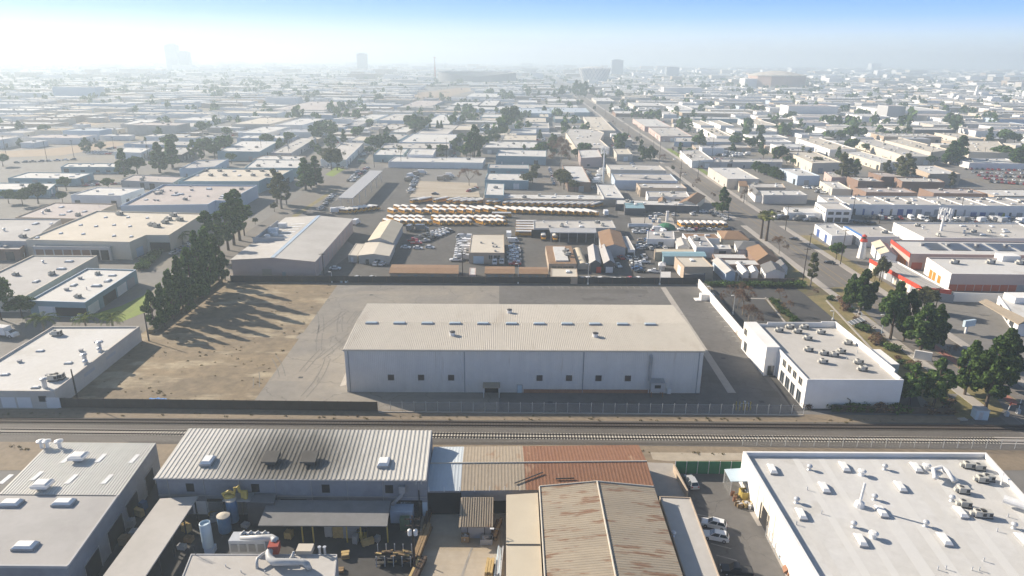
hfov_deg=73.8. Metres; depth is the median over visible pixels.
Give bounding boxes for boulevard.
[556,80,1023,434]
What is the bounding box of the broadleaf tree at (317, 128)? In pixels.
[308,123,326,134]
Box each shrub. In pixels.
[133,263,149,269]
[135,260,150,266]
[138,257,154,262]
[140,255,156,259]
[147,248,163,254]
[705,280,716,285]
[712,280,721,286]
[719,279,729,286]
[726,280,737,286]
[743,280,751,286]
[747,280,756,286]
[754,279,765,286]
[764,280,771,287]
[770,281,779,287]
[777,281,785,287]
[782,281,792,287]
[786,279,802,287]
[797,280,807,287]
[826,295,835,300]
[826,404,842,411]
[839,300,851,305]
[840,304,850,310]
[844,402,857,411]
[851,402,870,411]
[854,322,871,331]
[868,335,883,344]
[871,332,885,338]
[873,402,893,412]
[883,342,897,350]
[888,344,904,352]
[888,402,905,414]
[898,404,913,412]
[903,363,912,370]
[907,359,922,365]
[923,401,940,414]
[940,396,955,406]
[941,397,956,405]
[941,405,958,414]
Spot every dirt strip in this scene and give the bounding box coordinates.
[0,407,959,422]
[0,442,1023,469]
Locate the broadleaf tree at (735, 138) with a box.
[728,135,742,142]
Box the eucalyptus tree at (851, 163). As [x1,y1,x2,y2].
[843,158,857,176]
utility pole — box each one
[70,369,77,397]
[144,313,149,340]
[404,515,419,566]
[459,251,465,276]
[802,248,810,279]
[840,229,848,263]
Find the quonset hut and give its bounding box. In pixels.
[573,247,587,268]
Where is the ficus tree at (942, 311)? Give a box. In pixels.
[933,303,952,348]
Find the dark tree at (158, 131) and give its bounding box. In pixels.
[152,126,161,133]
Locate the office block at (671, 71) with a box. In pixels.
[664,67,678,75]
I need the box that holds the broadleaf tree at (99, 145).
[94,142,105,149]
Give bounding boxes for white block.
[948,93,957,97]
[954,95,963,98]
[979,92,992,95]
[983,96,1003,101]
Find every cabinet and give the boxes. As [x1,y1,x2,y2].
[343,527,359,537]
[399,515,409,530]
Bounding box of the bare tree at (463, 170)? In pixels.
[457,168,481,185]
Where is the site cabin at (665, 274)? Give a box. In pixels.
[661,272,670,277]
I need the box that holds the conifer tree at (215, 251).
[210,236,225,280]
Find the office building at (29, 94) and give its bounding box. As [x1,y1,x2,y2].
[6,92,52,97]
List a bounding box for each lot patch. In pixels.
[271,368,319,381]
[296,333,332,338]
[340,373,346,385]
[356,291,448,294]
[394,398,488,402]
[680,294,702,302]
[707,374,740,385]
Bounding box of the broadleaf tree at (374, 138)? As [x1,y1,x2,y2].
[368,135,381,149]
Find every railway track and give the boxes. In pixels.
[0,418,1023,430]
[0,428,1000,443]
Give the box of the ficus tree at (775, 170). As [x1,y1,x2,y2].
[772,167,778,178]
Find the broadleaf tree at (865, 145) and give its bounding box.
[861,143,869,151]
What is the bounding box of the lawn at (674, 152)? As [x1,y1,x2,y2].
[667,149,679,157]
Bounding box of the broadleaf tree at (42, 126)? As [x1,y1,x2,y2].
[37,124,50,129]
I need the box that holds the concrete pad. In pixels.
[957,417,967,420]
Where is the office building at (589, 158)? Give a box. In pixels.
[578,149,601,167]
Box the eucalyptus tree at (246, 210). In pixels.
[229,188,252,240]
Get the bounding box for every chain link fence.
[378,401,805,413]
[742,436,1020,448]
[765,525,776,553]
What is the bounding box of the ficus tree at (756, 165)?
[753,161,760,172]
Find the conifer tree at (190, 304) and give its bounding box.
[181,274,196,311]
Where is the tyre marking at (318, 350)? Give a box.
[253,311,689,396]
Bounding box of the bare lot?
[72,280,336,399]
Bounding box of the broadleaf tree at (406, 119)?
[403,115,412,124]
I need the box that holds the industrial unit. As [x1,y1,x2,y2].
[830,195,1023,216]
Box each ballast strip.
[0,417,1023,431]
[128,441,741,444]
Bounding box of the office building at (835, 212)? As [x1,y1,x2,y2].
[814,202,851,222]
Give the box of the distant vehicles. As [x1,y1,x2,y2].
[71,87,1023,158]
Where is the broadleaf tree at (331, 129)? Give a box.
[325,127,334,132]
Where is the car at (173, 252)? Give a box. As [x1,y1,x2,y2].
[169,251,179,254]
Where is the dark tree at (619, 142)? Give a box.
[614,137,625,147]
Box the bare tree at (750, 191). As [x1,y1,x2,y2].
[740,188,752,201]
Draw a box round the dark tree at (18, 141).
[15,138,22,146]
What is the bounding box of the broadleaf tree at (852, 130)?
[842,125,862,138]
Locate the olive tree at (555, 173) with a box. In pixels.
[553,168,568,185]
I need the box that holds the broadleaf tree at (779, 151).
[771,146,791,158]
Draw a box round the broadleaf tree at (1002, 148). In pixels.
[989,145,1014,152]
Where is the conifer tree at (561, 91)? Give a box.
[557,85,565,95]
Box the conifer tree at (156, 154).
[148,142,167,172]
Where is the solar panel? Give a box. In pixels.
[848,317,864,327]
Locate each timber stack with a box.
[409,556,426,575]
[412,522,432,562]
[422,509,431,527]
[484,557,494,575]
[490,518,502,540]
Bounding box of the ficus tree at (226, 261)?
[219,251,229,279]
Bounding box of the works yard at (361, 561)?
[97,483,658,575]
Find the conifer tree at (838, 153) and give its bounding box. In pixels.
[835,146,841,158]
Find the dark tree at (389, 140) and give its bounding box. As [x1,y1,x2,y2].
[385,136,393,142]
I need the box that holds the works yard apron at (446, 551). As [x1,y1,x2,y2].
[419,513,505,575]
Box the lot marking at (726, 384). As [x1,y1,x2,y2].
[548,286,738,392]
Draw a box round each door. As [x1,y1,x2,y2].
[5,252,14,259]
[136,246,143,256]
[149,183,154,188]
[193,501,223,513]
[230,544,237,551]
[239,544,246,551]
[248,544,255,551]
[257,544,264,551]
[262,269,271,275]
[467,527,484,537]
[473,256,483,263]
[485,388,497,392]
[513,184,518,188]
[517,384,522,392]
[579,186,583,191]
[596,267,600,272]
[605,267,612,272]
[758,501,769,533]
[766,366,773,375]
[911,262,921,269]
[949,284,956,290]
[957,285,965,290]
[965,285,973,290]
[974,285,982,290]
[978,412,983,419]
[982,285,990,290]
[991,285,999,290]
[999,285,1007,290]
[1008,285,1016,291]
[1016,285,1023,291]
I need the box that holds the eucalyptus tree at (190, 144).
[186,139,198,158]
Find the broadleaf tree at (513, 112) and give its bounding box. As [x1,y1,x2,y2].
[500,105,519,118]
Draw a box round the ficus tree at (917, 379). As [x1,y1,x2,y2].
[901,362,928,404]
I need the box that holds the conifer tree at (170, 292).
[162,268,180,319]
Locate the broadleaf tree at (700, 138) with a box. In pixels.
[691,135,704,144]
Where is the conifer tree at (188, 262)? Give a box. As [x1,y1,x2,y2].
[179,246,209,302]
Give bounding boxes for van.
[453,254,464,259]
[456,233,466,237]
[459,245,469,249]
[492,258,496,264]
[508,237,518,242]
[652,226,662,229]
[778,215,788,219]
[808,217,817,221]
[872,214,879,219]
[907,214,914,219]
[917,214,924,219]
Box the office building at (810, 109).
[779,104,837,114]
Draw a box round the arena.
[578,66,610,82]
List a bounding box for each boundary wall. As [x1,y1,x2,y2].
[673,464,687,496]
[698,279,742,339]
[953,292,1003,302]
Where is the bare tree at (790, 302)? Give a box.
[781,300,794,309]
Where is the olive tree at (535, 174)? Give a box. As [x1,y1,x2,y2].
[529,170,538,182]
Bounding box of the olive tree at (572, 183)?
[568,179,579,191]
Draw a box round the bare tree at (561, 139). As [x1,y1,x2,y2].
[546,136,569,150]
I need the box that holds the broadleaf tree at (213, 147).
[204,143,221,158]
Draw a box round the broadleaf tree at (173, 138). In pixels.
[158,134,178,142]
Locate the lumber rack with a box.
[374,544,412,566]
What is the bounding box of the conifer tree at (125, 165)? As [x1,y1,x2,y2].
[114,148,135,176]
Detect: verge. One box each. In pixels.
[784,261,955,393]
[800,235,894,291]
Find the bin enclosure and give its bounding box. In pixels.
[694,293,714,300]
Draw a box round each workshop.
[182,544,338,575]
[598,229,625,257]
[674,257,713,279]
[688,236,713,257]
[783,207,821,219]
[813,223,852,244]
[819,181,851,195]
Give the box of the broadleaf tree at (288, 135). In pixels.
[283,132,295,142]
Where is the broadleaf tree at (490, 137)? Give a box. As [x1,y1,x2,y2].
[484,134,493,140]
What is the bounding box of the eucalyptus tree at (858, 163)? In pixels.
[849,158,861,176]
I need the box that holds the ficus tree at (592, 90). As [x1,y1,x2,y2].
[589,85,594,94]
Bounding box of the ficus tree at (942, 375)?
[922,357,958,406]
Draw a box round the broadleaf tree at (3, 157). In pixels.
[0,153,8,165]
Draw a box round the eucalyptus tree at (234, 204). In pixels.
[223,192,243,244]
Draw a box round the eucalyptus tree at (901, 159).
[893,155,905,174]
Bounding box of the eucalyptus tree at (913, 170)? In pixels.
[908,163,917,174]
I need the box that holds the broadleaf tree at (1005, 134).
[996,129,1015,142]
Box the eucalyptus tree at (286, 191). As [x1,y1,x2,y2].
[280,185,290,204]
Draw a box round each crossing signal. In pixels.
[1004,402,1011,416]
[1015,399,1022,413]
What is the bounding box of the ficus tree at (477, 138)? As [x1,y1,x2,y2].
[463,124,483,157]
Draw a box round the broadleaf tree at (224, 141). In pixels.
[211,135,233,147]
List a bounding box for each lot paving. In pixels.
[255,285,498,409]
[499,286,792,413]
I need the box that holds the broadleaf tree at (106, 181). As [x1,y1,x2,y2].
[99,178,114,186]
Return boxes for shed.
[0,245,25,259]
[0,439,160,575]
[389,264,458,276]
[459,497,493,537]
[469,268,475,276]
[484,266,514,276]
[519,267,547,276]
[551,268,577,283]
[587,244,600,272]
[599,244,614,272]
[654,249,693,260]
[662,252,706,264]
[682,233,719,243]
[711,254,746,263]
[712,257,736,281]
[723,259,759,270]
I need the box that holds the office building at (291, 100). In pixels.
[265,96,302,104]
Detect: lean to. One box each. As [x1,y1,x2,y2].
[246,494,276,524]
[622,236,634,256]
[659,496,719,575]
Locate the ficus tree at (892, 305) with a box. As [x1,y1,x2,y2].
[878,280,909,338]
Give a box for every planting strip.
[707,287,742,341]
[765,299,799,321]
[798,287,828,295]
[830,287,943,407]
[951,387,1002,418]
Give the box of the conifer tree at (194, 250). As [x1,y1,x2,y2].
[189,230,210,298]
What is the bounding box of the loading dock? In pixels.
[32,244,113,259]
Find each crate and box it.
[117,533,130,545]
[128,528,137,535]
[134,506,144,517]
[138,499,147,509]
[176,542,186,550]
[180,521,191,532]
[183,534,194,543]
[240,521,249,528]
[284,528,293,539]
[352,532,358,544]
[361,536,373,546]
[374,534,380,542]
[742,500,752,507]
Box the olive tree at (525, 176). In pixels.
[519,173,533,181]
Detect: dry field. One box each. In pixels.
[0,141,124,156]
[69,120,110,126]
[414,88,470,99]
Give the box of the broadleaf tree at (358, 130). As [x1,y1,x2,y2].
[350,126,363,135]
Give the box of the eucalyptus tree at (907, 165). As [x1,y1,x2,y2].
[898,153,916,176]
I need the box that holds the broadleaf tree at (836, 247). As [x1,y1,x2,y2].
[828,242,846,259]
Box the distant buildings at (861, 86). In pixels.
[0,60,1023,157]
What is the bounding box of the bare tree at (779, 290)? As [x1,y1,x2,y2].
[775,288,786,302]
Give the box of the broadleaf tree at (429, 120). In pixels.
[417,116,431,125]
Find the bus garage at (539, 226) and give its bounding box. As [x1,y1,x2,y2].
[531,220,615,237]
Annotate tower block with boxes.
[164,43,179,69]
[178,51,191,64]
[356,53,367,67]
[610,59,623,73]
[867,63,881,69]
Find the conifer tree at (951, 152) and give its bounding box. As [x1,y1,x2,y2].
[941,140,961,164]
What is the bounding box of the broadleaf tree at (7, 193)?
[0,189,13,203]
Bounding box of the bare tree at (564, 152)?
[548,150,570,162]
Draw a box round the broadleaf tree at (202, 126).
[194,121,208,132]
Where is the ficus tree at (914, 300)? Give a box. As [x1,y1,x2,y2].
[902,289,922,340]
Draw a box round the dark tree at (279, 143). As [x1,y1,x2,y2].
[275,137,285,148]
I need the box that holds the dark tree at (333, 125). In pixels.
[330,123,337,133]
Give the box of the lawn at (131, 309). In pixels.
[92,295,149,321]
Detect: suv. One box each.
[378,261,385,265]
[683,474,699,489]
[701,517,726,530]
[703,529,728,543]
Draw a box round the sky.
[0,0,1023,68]
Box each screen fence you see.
[59,398,377,410]
[230,275,696,284]
[675,461,741,473]
[743,278,794,283]
[832,405,955,414]
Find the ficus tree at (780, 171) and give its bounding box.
[773,169,783,179]
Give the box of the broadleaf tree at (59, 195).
[55,192,67,201]
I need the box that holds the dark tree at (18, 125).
[14,120,24,129]
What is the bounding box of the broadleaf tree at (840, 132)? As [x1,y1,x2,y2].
[836,129,845,139]
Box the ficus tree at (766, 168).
[763,164,769,175]
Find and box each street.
[58,164,369,327]
[243,159,629,166]
[292,189,336,216]
[325,167,344,176]
[464,127,481,157]
[535,137,561,191]
[774,215,1018,224]
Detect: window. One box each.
[38,396,46,401]
[186,483,194,491]
[251,484,259,491]
[322,485,329,492]
[385,485,392,492]
[388,375,393,379]
[418,375,423,379]
[448,375,453,380]
[493,255,500,259]
[536,375,542,380]
[566,375,571,380]
[595,375,601,380]
[625,375,630,380]
[743,340,746,352]
[779,370,784,383]
[782,358,786,368]
[784,375,789,389]
[787,363,791,374]
[789,381,794,396]
[792,369,796,379]
[795,388,800,403]
[798,375,802,386]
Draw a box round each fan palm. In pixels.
[757,210,766,238]
[760,211,777,240]
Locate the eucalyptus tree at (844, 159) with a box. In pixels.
[834,153,849,175]
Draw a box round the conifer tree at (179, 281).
[171,255,189,313]
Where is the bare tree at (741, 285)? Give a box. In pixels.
[719,281,745,304]
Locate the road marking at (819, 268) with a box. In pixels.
[580,96,1023,423]
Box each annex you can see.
[348,243,363,262]
[506,493,541,575]
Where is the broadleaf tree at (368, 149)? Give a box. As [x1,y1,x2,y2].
[364,146,372,154]
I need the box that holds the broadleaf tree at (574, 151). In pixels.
[571,148,578,157]
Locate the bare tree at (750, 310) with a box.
[744,305,763,321]
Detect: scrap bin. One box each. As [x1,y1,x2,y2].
[209,511,222,522]
[461,533,468,542]
[480,535,492,544]
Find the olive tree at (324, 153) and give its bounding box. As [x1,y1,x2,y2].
[319,147,336,169]
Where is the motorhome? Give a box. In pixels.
[0,324,19,337]
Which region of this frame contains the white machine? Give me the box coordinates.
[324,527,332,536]
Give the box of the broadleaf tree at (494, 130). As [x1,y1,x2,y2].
[489,128,498,134]
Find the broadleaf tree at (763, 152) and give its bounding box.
[758,149,769,157]
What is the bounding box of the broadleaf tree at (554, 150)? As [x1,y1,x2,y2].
[549,148,557,153]
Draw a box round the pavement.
[572,94,1023,405]
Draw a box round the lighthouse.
[857,234,867,258]
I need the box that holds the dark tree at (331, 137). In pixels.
[323,131,337,147]
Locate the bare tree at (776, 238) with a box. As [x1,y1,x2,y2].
[771,236,789,250]
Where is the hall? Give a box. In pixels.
[739,71,806,87]
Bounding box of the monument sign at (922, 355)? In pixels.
[913,350,932,361]
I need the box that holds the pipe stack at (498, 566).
[494,545,503,575]
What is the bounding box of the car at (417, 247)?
[412,245,422,249]
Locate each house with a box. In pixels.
[228,532,269,553]
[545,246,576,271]
[658,196,666,202]
[675,237,690,248]
[679,192,705,206]
[716,230,749,245]
[734,241,760,255]
[746,244,778,267]
[760,261,785,277]
[776,259,788,274]
[870,240,897,260]
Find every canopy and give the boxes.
[258,500,389,542]
[338,170,382,205]
[549,228,595,241]
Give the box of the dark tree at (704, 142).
[697,134,706,144]
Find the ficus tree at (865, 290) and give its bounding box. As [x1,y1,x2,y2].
[847,269,879,314]
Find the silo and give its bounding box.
[199,520,216,553]
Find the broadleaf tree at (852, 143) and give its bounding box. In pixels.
[844,138,861,147]
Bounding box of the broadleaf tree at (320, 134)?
[312,132,323,136]
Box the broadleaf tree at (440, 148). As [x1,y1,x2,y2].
[436,144,447,153]
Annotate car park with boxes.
[711,285,919,410]
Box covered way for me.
[103,496,198,575]
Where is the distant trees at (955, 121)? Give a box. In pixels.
[0,63,1023,137]
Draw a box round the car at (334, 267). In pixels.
[329,266,340,269]
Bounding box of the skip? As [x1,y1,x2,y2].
[738,487,748,499]
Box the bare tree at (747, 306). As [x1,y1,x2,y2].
[740,304,757,320]
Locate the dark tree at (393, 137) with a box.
[391,135,396,142]
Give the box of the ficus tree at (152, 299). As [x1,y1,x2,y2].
[139,290,164,328]
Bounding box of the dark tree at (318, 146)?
[314,143,321,154]
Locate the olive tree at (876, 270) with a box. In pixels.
[873,265,879,281]
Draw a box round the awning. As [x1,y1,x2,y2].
[723,468,747,492]
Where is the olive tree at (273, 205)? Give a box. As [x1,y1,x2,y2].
[270,202,277,211]
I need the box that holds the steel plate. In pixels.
[782,565,787,573]
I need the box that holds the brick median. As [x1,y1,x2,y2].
[919,338,1017,404]
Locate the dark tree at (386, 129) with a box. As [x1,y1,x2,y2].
[383,126,390,133]
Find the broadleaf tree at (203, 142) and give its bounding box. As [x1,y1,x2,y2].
[193,137,212,154]
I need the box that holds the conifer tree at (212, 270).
[197,226,218,290]
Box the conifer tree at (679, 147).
[677,142,681,152]
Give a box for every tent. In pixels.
[658,261,665,270]
[736,261,749,278]
[748,265,758,277]
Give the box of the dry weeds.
[4,285,893,454]
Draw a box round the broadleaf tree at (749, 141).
[744,137,756,145]
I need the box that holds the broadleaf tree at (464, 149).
[459,144,473,156]
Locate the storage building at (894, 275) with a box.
[869,259,953,302]
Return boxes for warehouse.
[0,96,22,99]
[0,99,28,100]
[0,100,56,104]
[0,102,38,107]
[0,108,48,112]
[0,112,33,115]
[0,114,46,121]
[0,121,68,127]
[0,126,27,131]
[0,130,34,136]
[0,135,23,139]
[0,136,19,148]
[0,183,57,197]
[0,219,61,255]
[0,255,98,311]
[0,326,141,408]
[5,106,62,107]
[8,172,93,185]
[14,106,65,109]
[15,202,116,223]
[19,117,75,124]
[19,126,77,129]
[20,97,61,98]
[22,134,97,143]
[26,211,203,259]
[29,99,66,102]
[29,268,137,317]
[34,127,78,134]
[36,104,74,106]
[42,115,83,121]
[45,109,91,113]
[48,96,89,98]
[55,113,108,119]
[61,163,121,173]
[62,99,87,102]
[63,128,112,138]
[66,106,113,108]
[67,107,98,112]
[71,187,144,206]
[77,103,135,106]
[79,127,127,133]
[87,99,119,102]
[92,98,126,101]
[94,107,133,111]
[94,111,126,115]
[97,96,149,99]
[104,101,149,106]
[108,95,150,95]
[108,115,144,119]
[114,147,150,158]
[120,119,159,127]
[120,184,258,215]
[121,112,164,114]
[121,175,183,188]
[124,99,164,102]
[124,140,195,149]
[125,101,159,103]
[127,122,190,134]
[137,107,159,111]
[138,104,197,108]
[138,109,201,112]
[149,147,196,161]
[150,98,181,100]
[153,94,202,95]
[154,96,178,97]
[161,101,200,106]
[162,111,217,117]
[174,117,227,123]
[176,100,208,100]
[177,96,227,99]
[178,168,293,192]
[179,159,228,176]
[180,122,210,130]
[184,98,230,100]
[201,102,242,107]
[206,126,245,129]
[209,109,259,114]
[210,99,263,102]
[216,100,257,105]
[217,141,276,160]
[219,111,285,118]
[220,106,252,109]
[230,96,269,98]
[230,215,352,275]
[231,117,294,128]
[236,98,265,102]
[237,135,298,142]
[238,126,289,136]
[242,94,262,95]
[245,104,288,108]
[245,159,300,176]
[252,155,305,160]
[271,138,316,155]
[273,101,357,111]
[275,118,324,128]
[276,110,330,113]
[280,129,327,137]
[289,113,337,119]
[308,123,353,131]
[310,98,325,100]
[320,142,363,166]
[328,98,374,101]
[329,99,367,103]
[340,111,372,116]
[342,303,705,397]
[343,121,371,128]
[349,136,373,145]
[352,114,387,124]
[353,106,392,109]
[358,103,394,105]
[362,96,398,98]
[364,109,393,113]
[366,104,402,109]
[373,148,407,161]
[375,99,412,104]
[377,110,415,115]
[377,114,416,123]
[379,124,406,133]
[381,143,449,154]
[384,98,417,101]
[388,156,484,168]
[389,133,408,142]
[390,127,413,135]
[397,106,435,109]
[399,134,457,148]
[403,100,443,105]
[407,148,435,157]
[413,110,460,114]
[416,124,457,133]
[423,97,438,100]
[425,114,460,127]
[443,99,479,102]
[444,107,461,110]
[450,102,480,106]
[451,97,471,99]
[453,124,477,134]
[464,120,496,126]
[466,93,500,99]
[473,106,510,112]
[478,100,500,106]
[480,98,513,101]
[480,114,501,119]
[480,124,497,131]
[481,118,495,119]
[482,141,536,153]
[483,193,616,205]
[484,183,503,204]
[485,173,528,188]
[487,164,528,173]
[496,149,545,164]
[501,135,536,141]
[510,129,535,134]
[512,104,577,107]
[518,100,536,103]
[519,108,550,116]
[523,122,548,132]
[524,117,545,122]
[539,114,548,120]
[547,98,575,103]
[549,107,589,115]
[554,116,580,122]
[566,129,609,155]
[583,116,615,136]
[592,98,614,103]
[596,184,623,199]
[606,164,665,177]
[611,173,677,189]
[612,106,631,110]
[612,111,674,116]
[613,148,631,160]
[628,102,666,108]
[632,119,670,130]
[636,100,677,103]
[636,183,686,196]
[648,127,691,141]
[659,103,697,112]
[674,137,734,146]
[678,111,750,116]
[679,102,697,104]
[679,117,739,122]
[679,149,712,167]
[683,105,716,110]
[689,120,713,127]
[690,99,723,103]
[692,144,750,151]
[700,127,730,138]
[702,159,782,167]
[705,108,754,113]
[706,120,733,129]
[708,167,759,188]
[715,101,763,105]
[726,128,776,134]
[731,114,786,118]
[735,105,771,109]
[737,119,775,128]
[739,451,1023,575]
[743,134,788,139]
[750,115,781,118]
[755,117,792,124]
[756,104,779,106]
[758,139,791,144]
[765,100,792,103]
[765,107,779,111]
[769,102,794,103]
[769,127,803,134]
[770,143,814,152]
[780,168,819,185]
[788,115,851,120]
[788,151,840,172]
[793,120,828,127]
[793,132,848,138]
[795,101,827,103]
[795,138,855,156]
[797,114,837,115]
[799,102,850,105]
[811,126,902,135]
[817,195,845,205]
[823,172,845,184]
[843,151,898,169]
[843,226,899,246]
[846,113,889,121]
[846,176,884,188]
[852,187,917,195]
[853,139,934,164]
[855,102,888,105]
[856,106,947,113]
[868,172,922,186]
[870,133,941,142]
[874,123,921,126]
[879,120,906,123]
[883,126,904,132]
[885,138,945,159]
[891,102,918,104]
[892,222,1023,240]
[893,177,944,191]
[903,127,955,134]
[905,113,973,120]
[908,105,942,107]
[911,121,948,124]
[911,165,959,184]
[917,103,960,106]
[918,188,986,196]
[919,127,964,132]
[920,123,949,126]
[926,116,944,121]
[930,106,978,111]
[934,133,983,140]
[948,158,1023,168]
[958,128,1023,136]
[959,104,993,106]
[959,122,1023,127]
[963,118,983,121]
[965,140,1009,158]
[968,113,1002,116]
[973,189,1023,196]
[976,112,1023,116]
[978,108,1004,111]
[979,125,1023,128]
[983,110,1023,113]
[983,117,1023,123]
[990,104,1023,106]
[1002,107,1023,110]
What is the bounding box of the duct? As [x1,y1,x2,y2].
[240,530,311,570]
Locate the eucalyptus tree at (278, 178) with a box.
[269,172,288,208]
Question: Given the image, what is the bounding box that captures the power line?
[754,191,941,287]
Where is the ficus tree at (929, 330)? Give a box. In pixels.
[902,302,946,350]
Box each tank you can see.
[216,511,231,536]
[225,496,238,523]
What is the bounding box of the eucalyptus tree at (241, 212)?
[239,209,246,235]
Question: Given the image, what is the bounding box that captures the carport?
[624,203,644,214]
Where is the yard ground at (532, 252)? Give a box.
[305,211,617,276]
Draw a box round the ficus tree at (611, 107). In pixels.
[609,102,613,111]
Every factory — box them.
[153,428,432,516]
[427,445,654,513]
[539,480,682,575]
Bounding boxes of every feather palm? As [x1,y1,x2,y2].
[22,311,60,330]
[69,311,97,325]
[98,311,125,325]
[178,231,189,244]
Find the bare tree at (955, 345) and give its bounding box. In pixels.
[940,344,959,354]
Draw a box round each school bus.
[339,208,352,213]
[344,207,356,212]
[350,207,361,212]
[353,206,366,211]
[358,205,370,211]
[363,205,375,210]
[387,207,398,213]
[387,214,396,219]
[393,204,402,209]
[393,218,404,224]
[398,207,408,213]
[401,218,411,224]
[405,207,416,213]
[408,218,418,225]
[410,197,422,203]
[410,204,418,208]
[415,207,425,214]
[415,218,425,224]
[416,196,431,202]
[422,218,433,225]
[423,207,433,213]
[426,204,435,208]
[431,214,440,219]
[432,207,442,214]
[433,196,448,202]
[433,218,444,225]
[439,207,449,214]
[440,218,451,225]
[442,204,451,208]
[446,197,460,203]
[447,207,458,213]
[447,218,458,225]
[452,197,466,203]
[454,218,465,225]
[456,207,467,214]
[459,197,474,203]
[460,204,468,208]
[462,218,473,225]
[465,207,476,214]
[466,214,476,221]
[467,197,480,203]
[469,205,482,212]
[474,198,482,203]
[476,218,487,225]
[477,205,490,212]
[483,218,494,225]
[484,205,497,211]
[486,200,492,204]
[489,218,501,225]
[492,200,500,204]
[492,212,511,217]
[494,205,509,211]
[495,214,506,220]
[496,218,507,225]
[502,200,512,205]
[503,206,518,212]
[509,200,519,205]
[511,206,525,213]
[515,222,532,227]
[515,227,533,230]
[515,230,530,235]
[516,200,526,205]
[516,220,533,222]
[516,225,532,227]
[518,206,532,213]
[522,200,532,205]
[526,206,539,213]
[529,200,539,206]
[532,207,547,213]
[536,201,547,206]
[540,207,554,214]
[541,232,545,239]
[543,201,554,206]
[547,207,561,214]
[550,201,561,206]
[552,233,557,240]
[555,207,569,214]
[556,201,568,206]
[561,207,576,214]
[563,201,575,206]
[568,208,583,215]
[570,201,582,206]
[575,208,591,215]
[576,201,589,207]
[583,201,596,207]
[583,208,598,215]
[590,201,602,207]
[677,220,685,227]
[683,220,691,227]
[689,220,697,227]
[695,220,703,227]
[701,220,709,227]
[707,220,715,227]
[713,220,721,227]
[719,220,727,227]
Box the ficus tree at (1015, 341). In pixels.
[989,327,1023,379]
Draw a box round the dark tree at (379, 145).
[376,134,384,147]
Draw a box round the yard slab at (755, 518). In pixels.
[750,512,761,525]
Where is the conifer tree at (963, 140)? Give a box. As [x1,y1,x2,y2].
[953,135,971,159]
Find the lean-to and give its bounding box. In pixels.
[647,462,684,496]
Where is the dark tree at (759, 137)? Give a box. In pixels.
[755,133,765,146]
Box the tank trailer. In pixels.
[628,223,647,228]
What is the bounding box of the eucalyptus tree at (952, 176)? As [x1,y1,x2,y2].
[948,171,956,187]
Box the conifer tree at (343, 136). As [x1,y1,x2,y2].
[339,129,347,141]
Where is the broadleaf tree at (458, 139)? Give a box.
[454,137,461,145]
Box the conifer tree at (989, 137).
[985,127,994,140]
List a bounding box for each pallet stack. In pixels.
[338,567,343,572]
[341,550,349,559]
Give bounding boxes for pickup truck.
[411,240,421,244]
[419,238,430,241]
[449,257,461,261]
[509,261,520,265]
[614,262,621,267]
[629,263,642,266]
[638,259,649,263]
[648,268,660,272]
[720,562,753,575]
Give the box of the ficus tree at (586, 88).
[580,81,589,95]
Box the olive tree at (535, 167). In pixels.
[530,164,540,170]
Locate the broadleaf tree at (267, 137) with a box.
[259,133,275,140]
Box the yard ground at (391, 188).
[321,168,617,213]
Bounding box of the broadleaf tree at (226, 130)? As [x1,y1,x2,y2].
[221,127,232,133]
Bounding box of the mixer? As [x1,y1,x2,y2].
[221,485,254,510]
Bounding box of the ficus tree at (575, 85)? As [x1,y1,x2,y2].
[572,79,578,93]
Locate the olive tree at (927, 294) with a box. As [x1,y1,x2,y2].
[916,286,940,305]
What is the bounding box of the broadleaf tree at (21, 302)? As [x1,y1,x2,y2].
[1,295,35,317]
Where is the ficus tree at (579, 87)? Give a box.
[577,82,582,95]
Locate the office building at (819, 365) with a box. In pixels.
[741,321,903,408]
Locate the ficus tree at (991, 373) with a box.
[968,336,1018,407]
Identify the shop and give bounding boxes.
[357,241,394,263]
[469,234,504,263]
[562,165,590,191]
[615,199,698,212]
[646,191,688,200]
[647,231,674,246]
[712,244,731,253]
[737,181,747,192]
[746,182,785,190]
[748,186,761,201]
[758,190,807,203]
[979,292,1023,335]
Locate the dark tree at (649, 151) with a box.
[645,145,656,159]
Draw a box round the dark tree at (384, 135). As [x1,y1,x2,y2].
[382,131,390,140]
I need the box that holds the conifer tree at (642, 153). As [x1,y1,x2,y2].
[638,147,646,159]
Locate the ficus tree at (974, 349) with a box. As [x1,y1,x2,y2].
[956,340,983,394]
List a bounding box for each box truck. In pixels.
[330,207,338,213]
[352,218,360,225]
[404,176,411,181]
[406,224,413,230]
[415,224,428,230]
[437,176,445,180]
[443,174,452,178]
[506,230,510,236]
[591,179,600,183]
[603,209,608,215]
[792,214,805,220]
[802,214,814,220]
[929,215,939,221]
[960,216,971,222]
[976,216,986,222]
[997,217,1007,222]
[1015,217,1023,222]
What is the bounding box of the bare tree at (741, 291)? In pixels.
[734,286,756,314]
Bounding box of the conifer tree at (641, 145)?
[637,139,643,151]
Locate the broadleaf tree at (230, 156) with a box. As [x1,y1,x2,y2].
[225,153,236,163]
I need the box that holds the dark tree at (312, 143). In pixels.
[309,139,315,147]
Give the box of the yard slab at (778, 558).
[766,536,786,575]
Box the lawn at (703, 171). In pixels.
[696,168,707,175]
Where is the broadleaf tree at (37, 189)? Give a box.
[20,182,47,203]
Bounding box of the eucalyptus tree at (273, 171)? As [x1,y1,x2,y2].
[266,168,277,203]
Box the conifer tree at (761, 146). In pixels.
[759,141,763,149]
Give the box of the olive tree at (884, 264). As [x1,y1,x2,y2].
[877,256,892,281]
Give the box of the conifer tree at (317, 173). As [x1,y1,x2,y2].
[310,155,323,184]
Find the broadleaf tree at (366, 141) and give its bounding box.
[363,137,375,146]
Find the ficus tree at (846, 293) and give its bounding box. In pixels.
[842,273,860,305]
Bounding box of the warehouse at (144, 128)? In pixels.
[127,122,190,134]

